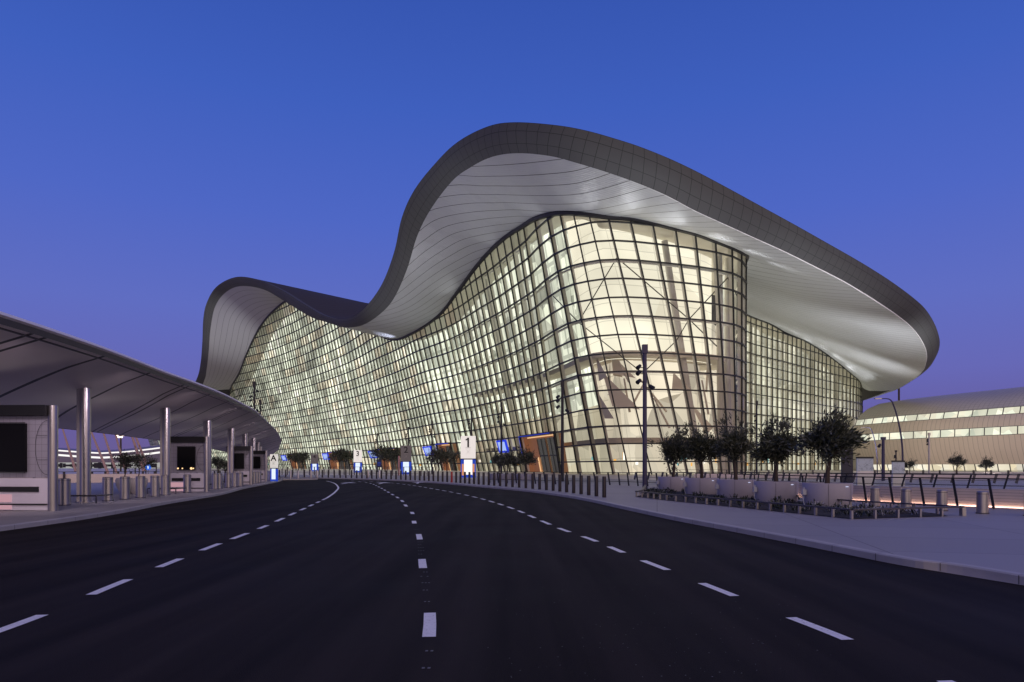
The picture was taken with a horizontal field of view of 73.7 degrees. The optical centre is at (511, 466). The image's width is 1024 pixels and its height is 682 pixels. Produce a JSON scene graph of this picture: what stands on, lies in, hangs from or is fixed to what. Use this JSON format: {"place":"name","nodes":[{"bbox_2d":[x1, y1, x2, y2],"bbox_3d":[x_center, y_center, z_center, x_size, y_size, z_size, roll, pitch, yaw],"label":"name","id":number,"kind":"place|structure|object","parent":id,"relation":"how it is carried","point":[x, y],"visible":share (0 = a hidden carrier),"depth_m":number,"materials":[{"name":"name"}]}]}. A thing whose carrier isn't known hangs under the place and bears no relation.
{"place":"outdoors","nodes":[
{"label":"outdoors","id":0,"kind":"place"},
{"bbox_2d":[0,479,280,524],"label":"pavement","id":1,"kind":"structure","parent":0,"point":[74,508],"depth_m":26.47,"materials":[{"name":"concrete"}]},
{"bbox_2d":[0,405,57,510],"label":"ticket kiosk","id":2,"kind":"object","parent":1,"relation":"on","point":[28,457],"visible":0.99,"depth_m":22.62,"materials":[{"name":"grey metal"}]},
{"bbox_2d":[0,422,26,472],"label":"display window","id":3,"kind":"structure","parent":2,"relation":"in","point":[13,435],"depth_m":22.60,"materials":[{"name":"black glass"}]},
{"bbox_2d":[58,478,70,505],"bbox_3d":[-17.050,0.970,26.000,0.450,1.020,0.450,0,0,0],"label":"steel bollard","id":4,"kind":"object","parent":1,"relation":"on","point":[64,491],"visible":0.91,"depth_m":25.83,"materials":[{"name":"grey"}]},
{"bbox_2d":[102,477,113,500],"bbox_3d":[-17.290,0.970,29.200,0.450,1.020,0.450,0,0,0],"label":"steel bollard","id":5,"kind":"object","parent":1,"relation":"on","point":[107,485],"visible":0.94,"depth_m":29.04,"materials":[{"name":"grey"}]},
{"bbox_2d":[58,474,159,482],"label":"wall","id":6,"kind":"structure","parent":1,"relation":"on","point":[94,477],"depth_m":62.77,"materials":[{"name":"brown concrete"}]},
{"bbox_2d":[115,478,130,493],"bbox_3d":[-20.645,1.050,36.500,1.000,0.860,1.000,0,0,0],"label":"curved planter","id":7,"kind":"object","parent":1,"relation":"on","point":[117,481],"visible":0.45,"depth_m":36.09,"materials":[{"name":"concrete"}]},
{"bbox_2d":[108,449,143,476],"bbox_3d":[-20.720,-0.114,36.424,1.533,1.682,1.517,0,0,30],"label":"potted tree","id":8,"kind":"object","parent":7,"relation":"on","point":[122,460],"visible":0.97,"depth_m":36.36,"materials":[{"name":"green plant"}]},
{"bbox_2d":[120,477,130,498],"bbox_3d":[-17.402,0.970,30.700,0.450,1.020,0.450,0,0,0],"label":"steel bollard","id":9,"kind":"object","parent":1,"relation":"on","point":[124,487],"visible":0.91,"depth_m":30.53,"materials":[{"name":"grey"}]},
{"bbox_2d":[130,478,147,493],"bbox_3d":[-20.018,1.050,36.500,1.000,0.860,1.000,0,0,0],"label":"curved planter","id":10,"kind":"object","parent":1,"relation":"on","point":[133,485],"visible":0.3,"depth_m":36.08,"materials":[{"name":"concrete"}]},
{"bbox_2d":[117,445,158,475],"bbox_3d":[-19.863,-0.230,36.452,2.027,1.918,1.804,0,0,0],"label":"potted tree","id":11,"kind":"object","parent":10,"relation":"on","point":[138,459],"visible":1,"depth_m":36.54,"materials":[{"name":"green plant"}]},
{"bbox_2d":[135,476,145,497],"bbox_3d":[-17.515,0.970,32.200,0.450,1.020,0.450,0,0,0],"label":"steel bollard","id":12,"kind":"object","parent":1,"relation":"on","point":[140,486],"visible":1,"depth_m":32.03,"materials":[{"name":"grey"}]},
{"bbox_2d":[0,311,281,502],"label":"shelter canopy","id":13,"kind":"object","parent":1,"relation":"on","point":[86,387],"visible":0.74,"depth_m":29.26,"materials":[{"name":"white metal"}]},
{"bbox_2d":[150,476,159,496],"bbox_3d":[-17.628,0.970,33.700,0.450,1.020,0.450,0,0,0],"label":"steel bollard","id":14,"kind":"object","parent":1,"relation":"on","point":[154,485],"visible":0.95,"depth_m":33.53,"materials":[{"name":"grey"}]},
{"bbox_2d":[161,475,169,494],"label":"steel bollard","id":15,"kind":"object","parent":1,"relation":"on","point":[165,484],"visible":0.89,"depth_m":34.93,"materials":[{"name":"grey"}]},
{"bbox_2d":[183,474,190,492],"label":"steel bollard","id":16,"kind":"object","parent":1,"relation":"on","point":[187,481],"visible":1,"depth_m":38.45,"materials":[{"name":"grey"}]},
{"bbox_2d":[171,436,208,491],"bbox_3d":[-18.711,-0.120,39.590,2.310,3.200,0.540,0,0,0],"label":"ticket kiosk","id":17,"kind":"object","parent":1,"relation":"on","point":[189,454],"visible":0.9,"depth_m":39.48,"materials":[{"name":"black metal"}]},
{"bbox_2d":[177,446,195,469],"bbox_3d":[-18.831,-0.470,39.467,1.025,1.375,0.115,0,0,0],"label":"display window","id":18,"kind":"structure","parent":17,"relation":"in","point":[186,455],"depth_m":39.44,"materials":[{"name":"black glass"}]},
{"bbox_2d":[212,473,218,488],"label":"steel bollard","id":19,"kind":"object","parent":1,"relation":"on","point":[215,480],"visible":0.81,"depth_m":44.13,"materials":[{"name":"grey"}]},
{"bbox_2d":[212,452,227,472],"bbox_3d":[-25.715,0.005,60.032,1.969,2.962,1.838,0,0,-16],"label":"round tree","id":20,"kind":"object","parent":1,"relation":"on","point":[217,462],"visible":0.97,"depth_m":59.82,"materials":[{"name":"green plant"}]},
{"bbox_2d":[225,473,231,487],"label":"steel bollard","id":21,"kind":"object","parent":1,"relation":"on","point":[227,480],"visible":1,"depth_m":47.32,"materials":[{"name":"grey"}]},
{"bbox_2d":[231,473,237,486],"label":"steel bollard","id":22,"kind":"object","parent":1,"relation":"on","point":[234,479],"visible":1,"depth_m":49.12,"materials":[{"name":"grey"}]},
{"bbox_2d":[226,446,252,484],"bbox_3d":[-21.899,-0.070,55.050,2.010,3.100,0.540,0,0,-3],"label":"ticket kiosk","id":23,"kind":"object","parent":1,"relation":"on","point":[243,459],"visible":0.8,"depth_m":54.96,"materials":[{"name":"black metal"}]},
{"bbox_2d":[234,453,243,468],"bbox_3d":[-22.013,-0.420,54.922,0.875,1.275,0.115,0,0,-3],"label":"display window","id":24,"kind":"structure","parent":23,"relation":"in","point":[238,457],"depth_m":54.89,"materials":[{"name":"black"}]},
{"bbox_2d":[238,472,242,485],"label":"steel bollard","id":25,"kind":"object","parent":1,"relation":"on","point":[240,478],"visible":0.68,"depth_m":50.81,"materials":[{"name":"grey"}]},
{"bbox_2d":[253,451,267,481],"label":"ticket kiosk","id":26,"kind":"object","parent":1,"relation":"on","point":[260,460],"visible":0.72,"depth_m":65.96,"materials":[{"name":"black metal"}]},
{"bbox_2d":[253,456,259,468],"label":"display window","id":27,"kind":"structure","parent":26,"relation":"in","point":[256,459],"depth_m":65.89,"materials":[{"name":"black"}]},
{"bbox_2d":[270,454,277,480],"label":"numbered board","id":28,"kind":"object","parent":1,"relation":"on","point":[273,467],"visible":0.98,"depth_m":67.83,"materials":[{"name":"white"}]},
{"bbox_2d":[223,477,313,478],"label":"pavement","id":29,"kind":"structure","parent":0,"point":[292,478],"depth_m":84.17,"materials":[{"name":"concrete"}]},
{"bbox_2d":[63,470,227,477],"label":"railing","id":30,"kind":"object","parent":29,"relation":"on","point":[105,472],"visible":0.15,"depth_m":66.64,"materials":[{"name":"metal"}]},
{"bbox_2d":[249,381,258,411],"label":"light mast","id":31,"kind":"object","parent":29,"relation":"on","point":[254,386],"visible":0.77,"depth_m":89.89,"materials":[{"name":"black"}]},
{"bbox_2d":[0,479,1023,681],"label":"road","id":32,"kind":"structure","parent":0,"point":[333,588],"depth_m":8.20,"materials":[{"name":"black asphalt"}]},
{"bbox_2d":[0,481,338,631],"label":"lane marking","id":33,"kind":"object","parent":32,"relation":"on","point":[32,618],"visible":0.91,"depth_m":9.21,"materials":[{"name":"paint"}]},
{"bbox_2d":[358,481,435,636],"bbox_3d":[-7.995,1.594,39.041,2.408,0.001,75.257,0,0,-13],"label":"lane marking","id":34,"kind":"object","parent":32,"relation":"on","point":[429,627],"visible":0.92,"depth_m":7.11,"materials":[{"name":"paint"}]},
{"bbox_2d":[223,476,1023,584],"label":"kerb","id":35,"kind":"structure","parent":32,"relation":"on","point":[1000,575],"depth_m":12.86,"materials":[{"name":"concrete"}]},
{"bbox_2d":[372,481,954,681],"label":"lane marking","id":36,"kind":"object","parent":32,"relation":"on","point":[823,629],"visible":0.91,"depth_m":8.56,"materials":[{"name":"paint"}]},
{"bbox_2d":[0,0,1023,449],"label":"sky","id":37,"kind":"structure","parent":0,"point":[155,155],"materials":[{"name":"blue"}]},
{"bbox_2d":[58,468,1023,488],"bbox_3d":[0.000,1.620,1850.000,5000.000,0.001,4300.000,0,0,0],"label":"ground","id":38,"kind":"structure","parent":0,"point":[959,483],"depth_m":135.43,"materials":[{"name":"grey concrete"}]},
{"bbox_2d":[62,429,75,470],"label":"leaning mast","id":39,"kind":"object","parent":38,"relation":"on","point":[71,458],"visible":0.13,"depth_m":149.83,"materials":[{"name":"grey"}]},
{"bbox_2d":[91,432,108,473],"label":"leaning mast","id":40,"kind":"object","parent":38,"relation":"on","point":[102,459],"visible":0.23,"depth_m":139.83,"materials":[{"name":"grey"}]},
{"bbox_2d":[58,445,159,467],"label":"distant pier","id":41,"kind":"structure","parent":38,"relation":"on","point":[64,460],"depth_m":460.00,"materials":[{"name":"grey"}]},
{"bbox_2d":[103,434,116,473],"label":"leaning mast","id":42,"kind":"object","parent":38,"relation":"on","point":[109,451],"visible":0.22,"depth_m":149.81,"materials":[{"name":"grey"}]},
{"bbox_2d":[131,437,145,470],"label":"leaning mast","id":43,"kind":"object","parent":38,"relation":"on","point":[134,443],"visible":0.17,"depth_m":119.82,"materials":[{"name":"grey"}]},
{"bbox_2d":[0,478,317,530],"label":"kerb","id":44,"kind":"structure","parent":38,"relation":"on","point":[59,520],"depth_m":22.35,"materials":[{"name":"concrete"}]},
{"bbox_2d":[113,467,227,473],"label":"railing","id":45,"kind":"object","parent":38,"relation":"on","point":[145,468],"visible":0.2,"depth_m":121.12,"materials":[{"name":"metal"}]},
{"bbox_2d":[286,450,307,465],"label":"plaza tree","id":46,"kind":"object","parent":38,"relation":"on","point":[288,456],"visible":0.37,"depth_m":260.33,"materials":[{"name":"green plant"}]},
{"bbox_2d":[290,450,310,469],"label":"plaza tree","id":47,"kind":"object","parent":38,"relation":"on","point":[301,455],"visible":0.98,"depth_m":257.33,"materials":[{"name":"green plant"}]},
{"bbox_2d":[311,454,318,470],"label":"numbered board","id":48,"kind":"object","parent":38,"relation":"on","point":[314,460],"visible":0.97,"depth_m":205.82,"materials":[{"name":"grey"}]},
{"bbox_2d":[327,447,352,466],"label":"plaza tree","id":49,"kind":"object","parent":38,"relation":"on","point":[336,455],"visible":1,"depth_m":234.70,"materials":[{"name":"green plant"}]},
{"bbox_2d":[331,448,357,469],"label":"plaza tree","id":50,"kind":"object","parent":38,"relation":"on","point":[351,453],"visible":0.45,"depth_m":239.27,"materials":[{"name":"green plant"}]},
{"bbox_2d":[353,450,361,471],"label":"numbered board","id":51,"kind":"object","parent":38,"relation":"on","point":[357,462],"visible":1,"depth_m":167.82,"materials":[{"name":"white"}]},
{"bbox_2d":[368,444,397,471],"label":"plaza tree","id":52,"kind":"object","parent":38,"relation":"on","point":[375,450],"visible":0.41,"depth_m":188.88,"materials":[{"name":"green plant"}]},
{"bbox_2d":[378,445,400,470],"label":"plaza tree","id":53,"kind":"object","parent":38,"relation":"on","point":[389,454],"visible":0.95,"depth_m":179.66,"materials":[{"name":"green plant"}]},
{"bbox_2d":[401,446,411,473],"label":"numbered board","id":54,"kind":"object","parent":38,"relation":"on","point":[406,461],"visible":0.97,"depth_m":127.83,"materials":[{"name":"grey"}]},
{"bbox_2d":[428,421,434,473],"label":"light mast","id":55,"kind":"object","parent":38,"relation":"on","point":[431,431],"visible":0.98,"depth_m":125.90,"materials":[{"name":"black"}]},
{"bbox_2d":[424,446,454,470],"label":"plaza tree","id":56,"kind":"object","parent":38,"relation":"on","point":[440,453],"visible":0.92,"depth_m":127.84,"materials":[{"name":"green plant"}]},
{"bbox_2d":[434,446,459,470],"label":"plaza tree","id":57,"kind":"object","parent":38,"relation":"on","point":[455,458],"visible":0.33,"depth_m":131.36,"materials":[{"name":"green plant"}]},
{"bbox_2d":[148,122,939,474],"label":"airport terminal","id":58,"kind":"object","parent":38,"relation":"on","point":[532,266],"visible":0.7,"depth_m":150.71,"materials":[{"name":"glass"}]},
{"bbox_2d":[496,440,508,452],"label":"hanging screen","id":59,"kind":"object","parent":58,"relation":"attached to","point":[504,445],"visible":0.67,"depth_m":179.00,"materials":[{"name":"blue"}]},
{"bbox_2d":[754,401,757,473],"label":"light mast","id":60,"kind":"object","parent":38,"relation":"on","point":[756,415],"visible":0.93,"depth_m":87.93,"materials":[{"name":"black"}]},
{"bbox_2d":[634,472,1023,483],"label":"railing","id":61,"kind":"object","parent":38,"relation":"on","point":[910,479],"visible":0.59,"depth_m":64.22,"materials":[{"name":"metal"}]},
{"bbox_2d":[686,470,1023,475],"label":"railing","id":62,"kind":"object","parent":38,"relation":"on","point":[973,471],"visible":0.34,"depth_m":97.44,"materials":[{"name":"metal"}]},
{"bbox_2d":[694,474,1023,479],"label":"wall","id":63,"kind":"structure","parent":38,"relation":"on","point":[948,476],"depth_m":83.84,"materials":[{"name":"grey concrete"}]},
{"bbox_2d":[856,457,873,485],"bbox_3d":[24.289,0.420,47.000,1.138,2.161,0.200,0,0,0],"label":"info board","id":64,"kind":"object","parent":38,"relation":"on","point":[864,464],"visible":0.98,"depth_m":46.94,"materials":[{"name":"grey metal"}]},
{"bbox_2d":[877,437,885,480],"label":"light mast","id":65,"kind":"object","parent":38,"relation":"on","point":[883,439],"visible":1,"depth_m":69.87,"materials":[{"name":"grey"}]},
{"bbox_2d":[874,398,903,473],"bbox_3d":[34.260,-2.350,62.000,2.670,7.703,0.220,0,0,0],"label":"street lamp","id":66,"kind":"object","parent":38,"relation":"on","point":[902,452],"visible":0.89,"depth_m":61.94,"materials":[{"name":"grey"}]},
{"bbox_2d":[891,460,904,485],"bbox_3d":[29.413,0.527,52.000,0.934,1.947,0.200,0,0,0],"label":"info board","id":67,"kind":"object","parent":38,"relation":"on","point":[898,466],"visible":0.98,"depth_m":51.94,"materials":[{"name":"grey"}]},
{"bbox_2d":[905,459,917,472],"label":"street tree","id":68,"kind":"object","parent":38,"relation":"on","point":[911,463],"visible":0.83,"depth_m":95.83,"materials":[{"name":"green plant"}]},
{"bbox_2d":[926,433,930,472],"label":"light mast","id":69,"kind":"object","parent":38,"relation":"on","point":[928,440],"visible":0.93,"depth_m":94.90,"materials":[{"name":"silver metal"}]},
{"bbox_2d":[945,452,967,472],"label":"street tree","id":70,"kind":"object","parent":38,"relation":"on","point":[956,460],"visible":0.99,"depth_m":87.83,"materials":[{"name":"green plant"}]},
{"bbox_2d":[978,456,994,472],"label":"street tree","id":71,"kind":"object","parent":38,"relation":"on","point":[985,464],"visible":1,"depth_m":91.74,"materials":[{"name":"green plant"}]},
{"bbox_2d":[223,475,1023,572],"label":"pavement","id":72,"kind":"structure","parent":0,"point":[994,538],"depth_m":17.37,"materials":[{"name":"concrete"}]},
{"bbox_2d":[278,467,433,475],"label":"railing","id":73,"kind":"object","parent":72,"relation":"on","point":[398,473],"visible":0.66,"depth_m":115.14,"materials":[{"name":"metal"}]},
{"bbox_2d":[460,436,475,477],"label":"numbered board","id":74,"kind":"object","parent":72,"relation":"on","point":[468,454],"visible":0.96,"depth_m":89.83,"materials":[{"name":"white plastic"}]},
{"bbox_2d":[490,450,506,473],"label":"courtyard tree","id":75,"kind":"object","parent":72,"relation":"on","point":[495,458],"visible":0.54,"depth_m":77.72,"materials":[{"name":"green plant"}]},
{"bbox_2d":[497,402,504,473],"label":"light mast","id":76,"kind":"object","parent":72,"relation":"on","point":[500,413],"visible":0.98,"depth_m":90.89,"materials":[{"name":"black"}]},
{"bbox_2d":[495,448,519,472],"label":"courtyard tree","id":77,"kind":"object","parent":72,"relation":"on","point":[508,457],"visible":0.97,"depth_m":76.01,"materials":[{"name":"green plant"}]},
{"bbox_2d":[515,445,538,472],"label":"courtyard tree","id":78,"kind":"object","parent":72,"relation":"on","point":[528,456],"visible":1,"depth_m":73.65,"materials":[{"name":"green plant"}]},
{"bbox_2d":[556,381,568,480],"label":"light mast","id":79,"kind":"object","parent":72,"relation":"on","point":[562,425],"visible":1,"depth_m":66.88,"materials":[{"name":"black"}]},
{"bbox_2d":[488,471,667,486],"bbox_3d":[5.098,0.973,55.688,1.899,1.036,19.421,0,0,-43],"label":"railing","id":80,"kind":"object","parent":72,"relation":"on","point":[535,480],"visible":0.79,"depth_m":54.48,"materials":[{"name":"black"}]},
{"bbox_2d":[579,475,582,493],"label":"bollard","id":81,"kind":"object","parent":72,"relation":"on","point":[580,484],"visible":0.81,"depth_m":36.24,"materials":[{"name":"grey metal"}]},
{"bbox_2d":[587,476,590,494],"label":"bollard","id":82,"kind":"object","parent":72,"relation":"on","point":[588,485],"visible":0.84,"depth_m":34.98,"materials":[{"name":"grey metal"}]},
{"bbox_2d":[594,476,597,495],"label":"bollard","id":83,"kind":"object","parent":72,"relation":"on","point":[595,485],"visible":0.95,"depth_m":33.70,"materials":[{"name":"grey metal"}]},
{"bbox_2d":[602,476,605,497],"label":"bollard","id":84,"kind":"object","parent":72,"relation":"on","point":[603,486],"visible":1,"depth_m":32.42,"materials":[{"name":"grey metal"}]},
{"bbox_2d":[635,344,654,487],"bbox_3d":[9.240,-3.480,47.400,1.369,9.961,0.563,0,0,0],"label":"light mast","id":85,"kind":"object","parent":72,"relation":"on","point":[645,387],"visible":0.96,"depth_m":47.37,"materials":[{"name":"black metal"}]},
{"bbox_2d":[638,489,946,517],"bbox_3d":[9.127,1.460,31.559,5.727,0.001,24.834,0,0,-7],"label":"planting bed","id":86,"kind":"object","parent":72,"relation":"on","point":[822,511],"visible":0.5,"depth_m":23.09,"materials":[{"name":"green plant"}]},
{"bbox_2d":[657,477,687,490],"bbox_3d":[9.519,1.052,40.600,1.880,0.865,1.760,0,0,0],"label":"round planter","id":87,"kind":"object","parent":86,"relation":"on","point":[674,483],"visible":0.81,"depth_m":39.83,"materials":[{"name":"grey concrete"}]},
{"bbox_2d":[645,425,693,476],"bbox_3d":[9.403,-0.945,40.499,3.136,3.283,2.818,0,0,12],"label":"olive tree","id":88,"kind":"object","parent":87,"relation":"on","point":[673,450],"visible":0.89,"depth_m":40.07,"materials":[{"name":"green plant"}]},
{"bbox_2d":[683,478,718,494],"bbox_3d":[10.008,1.052,36.200,1.880,0.865,1.760,0,0,0],"label":"round planter","id":89,"kind":"object","parent":86,"relation":"on","point":[704,485],"visible":0.84,"depth_m":35.45,"materials":[{"name":"grey concrete"}]},
{"bbox_2d":[678,420,720,477],"bbox_3d":[9.963,-0.929,36.209,2.451,3.231,2.696,0,0,-1],"label":"olive tree","id":90,"kind":"object","parent":89,"relation":"on","point":[699,448],"visible":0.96,"depth_m":35.70,"materials":[{"name":"green plant"}]},
{"bbox_2d":[715,479,755,497],"bbox_3d":[10.506,1.052,32.200,1.880,0.865,1.760,0,0,0],"label":"round planter","id":91,"kind":"object","parent":86,"relation":"on","point":[739,487],"visible":0.8,"depth_m":31.48,"materials":[{"name":"grey concrete"}]},
{"bbox_2d":[700,411,758,479],"bbox_3d":[10.316,-0.970,32.310,2.508,3.313,2.121,0,0,31],"label":"olive tree","id":92,"kind":"object","parent":91,"relation":"on","point":[732,445],"visible":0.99,"depth_m":32.06,"materials":[{"name":"green plant"}]},
{"bbox_2d":[753,481,798,501],"bbox_3d":[10.961,1.052,28.500,1.880,0.865,1.760,0,0,0],"label":"round planter","id":93,"kind":"object","parent":86,"relation":"on","point":[765,491],"visible":0.91,"depth_m":27.80,"materials":[{"name":"grey concrete"}]},
{"bbox_2d":[741,413,805,481],"bbox_3d":[10.998,-0.802,28.581,2.466,3.001,2.006,0,0,-29],"label":"olive tree","id":94,"kind":"object","parent":93,"relation":"on","point":[775,449],"visible":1,"depth_m":28.28,"materials":[{"name":"green plant"}]},
{"bbox_2d":[635,485,965,518],"bbox_3d":[9.232,1.331,31.560,6.078,0.298,24.945,0,0,-7],"label":"border rail","id":95,"kind":"object","parent":86,"relation":"on","point":[962,510],"visible":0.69,"depth_m":21.39,"materials":[{"name":"grey metal"}]},
{"bbox_2d":[801,482,852,506],"bbox_3d":[11.760,1.052,25.600,1.880,0.865,1.760,0,0,0],"label":"round planter","id":96,"kind":"object","parent":86,"relation":"on","point":[830,493],"visible":0.84,"depth_m":24.87,"materials":[{"name":"grey concrete"}]},
{"bbox_2d":[787,404,871,482],"bbox_3d":[11.972,-0.841,25.800,2.396,3.051,3.048,0,0,0],"label":"olive tree","id":97,"kind":"object","parent":96,"relation":"on","point":[834,438],"visible":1,"depth_m":25.34,"materials":[{"name":"green plant"}]},
{"bbox_2d":[841,449,852,482],"bbox_3d":[21.097,0.200,42.995,0.680,2.600,0.190,0,0,0],"label":"dark totem","id":98,"kind":"object","parent":72,"relation":"on","point":[845,468],"visible":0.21,"depth_m":42.91,"materials":[{"name":"black"}]},
{"bbox_2d":[671,472,1023,508],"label":"glass balustrade","id":99,"kind":"object","parent":72,"relation":"on","point":[954,489],"visible":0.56,"depth_m":26.41,"materials":[{"name":"black"}]},
{"bbox_2d":[870,487,880,506],"bbox_3d":[13.407,1.130,25.200,0.370,0.700,0.370,0,0,0],"label":"wide bollard","id":100,"kind":"object","parent":72,"relation":"on","point":[874,493],"visible":0.77,"depth_m":25.06,"materials":[{"name":"silver metal"}]},
{"bbox_2d":[901,488,911,506],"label":"wide bollard","id":101,"kind":"object","parent":72,"relation":"on","point":[906,495],"visible":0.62,"depth_m":23.77,"materials":[{"name":"metal"}]},
{"bbox_2d":[798,483,1023,507],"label":"wall","id":102,"kind":"structure","parent":72,"relation":"on","point":[1008,498],"depth_m":25.84,"materials":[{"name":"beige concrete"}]},
{"bbox_2d":[935,490,947,510],"bbox_3d":[14.294,1.130,22.700,0.370,0.700,0.370,0,0,0],"label":"wide bollard","id":103,"kind":"object","parent":72,"relation":"on","point":[941,497],"visible":0.86,"depth_m":22.57,"materials":[{"name":"metal"}]},
{"bbox_2d":[975,491,989,513],"bbox_3d":[14.746,1.130,21.400,0.370,0.700,0.370,0,0,0],"label":"wide bollard","id":104,"kind":"object","parent":72,"relation":"on","point":[982,502],"visible":1,"depth_m":21.27,"materials":[{"name":"metal"}]},
{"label":"low wall","id":105,"kind":"object","parent":72,"relation":"on","visible":0},
{"bbox_2d":[731,472,1023,488],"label":"glass balustrade","id":106,"kind":"object","parent":105,"relation":"on","point":[934,484],"visible":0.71,"depth_m":37.22,"materials":[{"name":"black"}]},
{"bbox_2d":[847,387,1023,471],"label":"long pier building","id":107,"kind":"structure","parent":0,"point":[973,428],"depth_m":209.56,"materials":[{"name":"metal"}]},
{"bbox_2d":[873,464,1023,471],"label":"ground floor windows","id":108,"kind":"structure","parent":107,"relation":"in","point":[933,467],"depth_m":208.01,"materials":[{"name":"glass"}]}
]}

